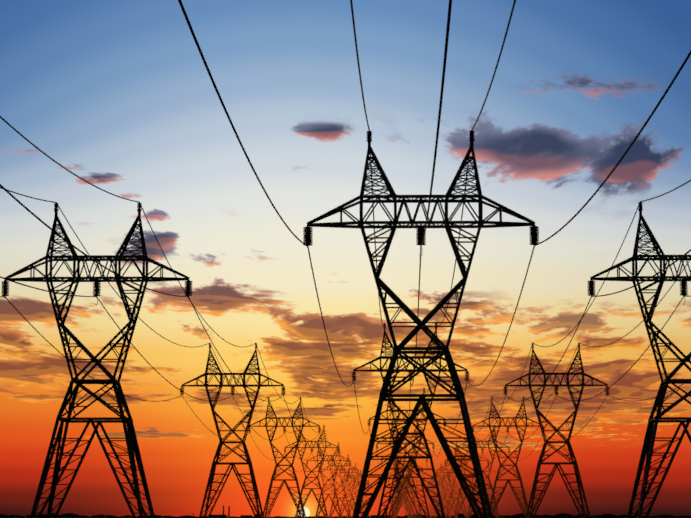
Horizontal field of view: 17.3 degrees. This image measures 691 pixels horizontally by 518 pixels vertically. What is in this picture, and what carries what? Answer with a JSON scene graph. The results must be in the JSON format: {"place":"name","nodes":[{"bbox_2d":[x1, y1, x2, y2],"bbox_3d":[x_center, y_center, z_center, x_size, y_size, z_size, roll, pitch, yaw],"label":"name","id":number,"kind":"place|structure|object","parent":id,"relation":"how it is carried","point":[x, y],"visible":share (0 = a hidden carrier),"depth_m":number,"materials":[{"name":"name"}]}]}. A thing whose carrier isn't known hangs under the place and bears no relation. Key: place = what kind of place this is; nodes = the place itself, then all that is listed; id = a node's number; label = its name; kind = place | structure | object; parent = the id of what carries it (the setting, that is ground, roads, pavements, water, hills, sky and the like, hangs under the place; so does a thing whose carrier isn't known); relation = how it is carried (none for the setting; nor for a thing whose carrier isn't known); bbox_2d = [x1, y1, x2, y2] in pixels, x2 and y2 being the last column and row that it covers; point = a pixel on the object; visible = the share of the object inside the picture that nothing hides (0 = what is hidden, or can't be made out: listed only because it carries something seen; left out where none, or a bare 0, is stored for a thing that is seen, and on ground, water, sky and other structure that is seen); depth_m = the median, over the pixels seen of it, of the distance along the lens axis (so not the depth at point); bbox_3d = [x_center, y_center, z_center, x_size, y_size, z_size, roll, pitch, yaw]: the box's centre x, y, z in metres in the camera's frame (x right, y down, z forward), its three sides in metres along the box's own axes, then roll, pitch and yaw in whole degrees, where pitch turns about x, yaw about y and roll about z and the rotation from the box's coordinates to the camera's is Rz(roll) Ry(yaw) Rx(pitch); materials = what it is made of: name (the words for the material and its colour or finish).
{"place":"outdoors","nodes":[
{"label":"outdoors","id":0,"kind":"place"},
{"bbox_2d":[0,0,690,516],"label":"sky","id":1,"kind":"structure","parent":0,"point":[122,95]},
{"label":"ground","id":2,"kind":"structure","parent":0,"visible":0},
{"bbox_2d":[1,203,191,517],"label":"pylon","id":3,"kind":"object","parent":2,"relation":"on","point":[130,435],"visible":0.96,"depth_m":287.69,"materials":[{"name":"metal"}]},
{"bbox_2d":[0,116,372,492],"bbox_3d":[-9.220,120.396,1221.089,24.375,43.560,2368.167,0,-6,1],"label":"power lines","id":4,"kind":"object","parent":3,"relation":"hanging from","point":[25,207],"visible":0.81,"depth_m":303.39,"materials":[{"name":"metal"}]},
{"bbox_2d":[193,505,261,517],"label":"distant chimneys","id":5,"kind":"object","parent":2,"relation":"on","point":[225,516],"visible":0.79,"depth_m":6642.94,"materials":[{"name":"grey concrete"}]},
{"bbox_2d":[180,343,284,517],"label":"pylon","id":6,"kind":"object","parent":2,"relation":"on","point":[248,462],"visible":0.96,"depth_m":522.03,"materials":[{"name":"metal"}]},
{"bbox_2d":[248,397,320,517],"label":"pylon","id":7,"kind":"object","parent":2,"relation":"on","point":[266,512],"visible":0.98,"depth_m":756.60,"materials":[{"name":"metal"}]},
{"bbox_2d":[284,425,339,517],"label":"pylon","id":8,"kind":"object","parent":2,"relation":"on","point":[325,514],"visible":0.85,"depth_m":990.32,"materials":[{"name":"metal"}]},
{"bbox_2d":[306,443,350,517],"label":"pylon","id":9,"kind":"object","parent":2,"relation":"on","point":[334,490],"visible":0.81,"depth_m":1224.73,"materials":[{"name":"metal"}]},
{"bbox_2d":[321,454,358,517],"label":"pylon","id":10,"kind":"object","parent":2,"relation":"on","point":[332,512],"visible":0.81,"depth_m":1459.07,"materials":[{"name":"metal"}]},
{"bbox_2d":[0,513,690,517],"bbox_3d":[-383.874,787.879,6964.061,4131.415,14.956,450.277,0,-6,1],"label":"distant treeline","id":11,"kind":"object","parent":2,"relation":"on","point":[460,515],"visible":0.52,"depth_m":6860.27,"materials":[{"name":"black plant"}]},
{"bbox_2d":[332,463,360,514],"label":"pylon","id":12,"kind":"object","parent":2,"relation":"on","point":[350,493],"visible":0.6,"depth_m":1693.04,"materials":[{"name":"metal"}]},
{"bbox_2d":[340,470,368,517],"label":"pylon","id":13,"kind":"object","parent":2,"relation":"on","point":[351,492],"visible":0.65,"depth_m":1928.11,"materials":[{"name":"metal"}]},
{"bbox_2d":[347,478,371,516],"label":"pylon","id":14,"kind":"object","parent":2,"relation":"on","point":[357,493],"visible":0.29,"depth_m":2162.38,"materials":[{"name":"metal"}]},
{"bbox_2d":[352,479,374,517],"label":"pylon","id":15,"kind":"object","parent":2,"relation":"on","point":[367,492],"visible":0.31,"depth_m":2396.84,"materials":[{"name":"metal"}]},
{"bbox_2d":[389,483,409,517],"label":"pylon","id":16,"kind":"object","parent":2,"relation":"on","point":[402,503],"visible":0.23,"depth_m":2103.23,"materials":[{"name":"metal"}]},
{"bbox_2d":[388,478,416,517],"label":"pylon","id":17,"kind":"object","parent":2,"relation":"on","point":[404,497],"visible":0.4,"depth_m":1869.93,"materials":[{"name":"metal"}]},
{"bbox_2d":[389,466,416,517],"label":"pylon","id":18,"kind":"object","parent":2,"relation":"on","point":[404,496],"visible":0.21,"depth_m":1635.01,"materials":[{"name":"metal"}]},
{"bbox_2d":[384,455,422,517],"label":"pylon","id":19,"kind":"object","parent":2,"relation":"on","point":[404,491],"visible":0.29,"depth_m":1402.69,"materials":[{"name":"metal"}]},
{"bbox_2d":[381,441,427,517],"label":"pylon","id":20,"kind":"object","parent":2,"relation":"on","point":[405,486],"visible":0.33,"depth_m":1168.23,"materials":[{"name":"metal"}]},
{"bbox_2d":[376,421,434,517],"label":"pylon","id":21,"kind":"object","parent":2,"relation":"on","point":[396,460],"visible":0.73,"depth_m":935.79,"materials":[{"name":"metal"}]},
{"bbox_2d":[368,388,445,517],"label":"pylon","id":22,"kind":"object","parent":2,"relation":"on","point":[407,478],"visible":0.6,"depth_m":701.18,"materials":[{"name":"metal"}]},
{"bbox_2d":[352,323,469,517],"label":"pylon","id":23,"kind":"object","parent":2,"relation":"on","point":[420,433],"visible":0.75,"depth_m":467.28,"materials":[{"name":"metal"}]},
{"bbox_2d":[303,130,538,517],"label":"pylon","id":24,"kind":"object","parent":2,"relation":"on","point":[422,400],"visible":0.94,"depth_m":233.17,"materials":[{"name":"metal"}]},
{"bbox_2d":[178,0,690,490],"bbox_3d":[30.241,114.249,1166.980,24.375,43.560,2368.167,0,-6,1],"label":"power lines","id":25,"kind":"object","parent":24,"relation":"hanging from","point":[432,170],"visible":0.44,"depth_m":159.41,"materials":[{"name":"metal"}]},
{"bbox_2d":[426,481,442,513],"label":"pylon","id":26,"kind":"object","parent":2,"relation":"on","point":[433,497],"visible":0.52,"depth_m":2395.93,"materials":[{"name":"metal"}]},
{"bbox_2d":[430,477,450,517],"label":"pylon","id":27,"kind":"object","parent":2,"relation":"on","point":[436,494],"visible":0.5,"depth_m":2161.45,"materials":[{"name":"metal"}]},
{"bbox_2d":[428,470,456,517],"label":"pylon","id":28,"kind":"object","parent":2,"relation":"on","point":[443,494],"visible":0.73,"depth_m":1927.12,"materials":[{"name":"metal"}]},
{"bbox_2d":[437,466,457,517],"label":"pylon","id":29,"kind":"object","parent":2,"relation":"on","point":[453,508],"visible":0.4,"depth_m":1691.97,"materials":[{"name":"metal"}]},
{"bbox_2d":[437,461,472,517],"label":"pylon","id":30,"kind":"object","parent":2,"relation":"on","point":[448,465],"visible":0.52,"depth_m":1457.18,"materials":[{"name":"metal"}]},
{"bbox_2d":[444,442,488,517],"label":"pylon","id":31,"kind":"object","parent":2,"relation":"on","point":[457,504],"visible":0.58,"depth_m":1224.04,"materials":[{"name":"metal"}]},
{"bbox_2d":[454,427,509,517],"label":"pylon","id":32,"kind":"object","parent":2,"relation":"on","point":[496,512],"visible":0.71,"depth_m":989.73,"materials":[{"name":"metal"}]},
{"bbox_2d":[472,397,544,517],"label":"pylon","id":33,"kind":"object","parent":2,"relation":"on","point":[493,417],"visible":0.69,"depth_m":755.35,"materials":[{"name":"metal"}]},
{"bbox_2d":[503,343,609,517],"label":"pylon","id":34,"kind":"object","parent":2,"relation":"on","point":[568,385],"visible":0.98,"depth_m":521.02,"materials":[{"name":"metal"}]},
{"bbox_2d":[587,202,690,517],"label":"pylon","id":35,"kind":"object","parent":2,"relation":"on","point":[649,441],"visible":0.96,"depth_m":287.12,"materials":[{"name":"metal"}]},
{"bbox_2d":[428,180,690,494],"bbox_3d":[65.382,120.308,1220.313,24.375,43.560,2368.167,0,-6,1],"label":"power lines","id":36,"kind":"object","parent":35,"relation":"hanging from","point":[584,313],"visible":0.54,"depth_m":368.85,"materials":[{"name":"metal"}]}
]}

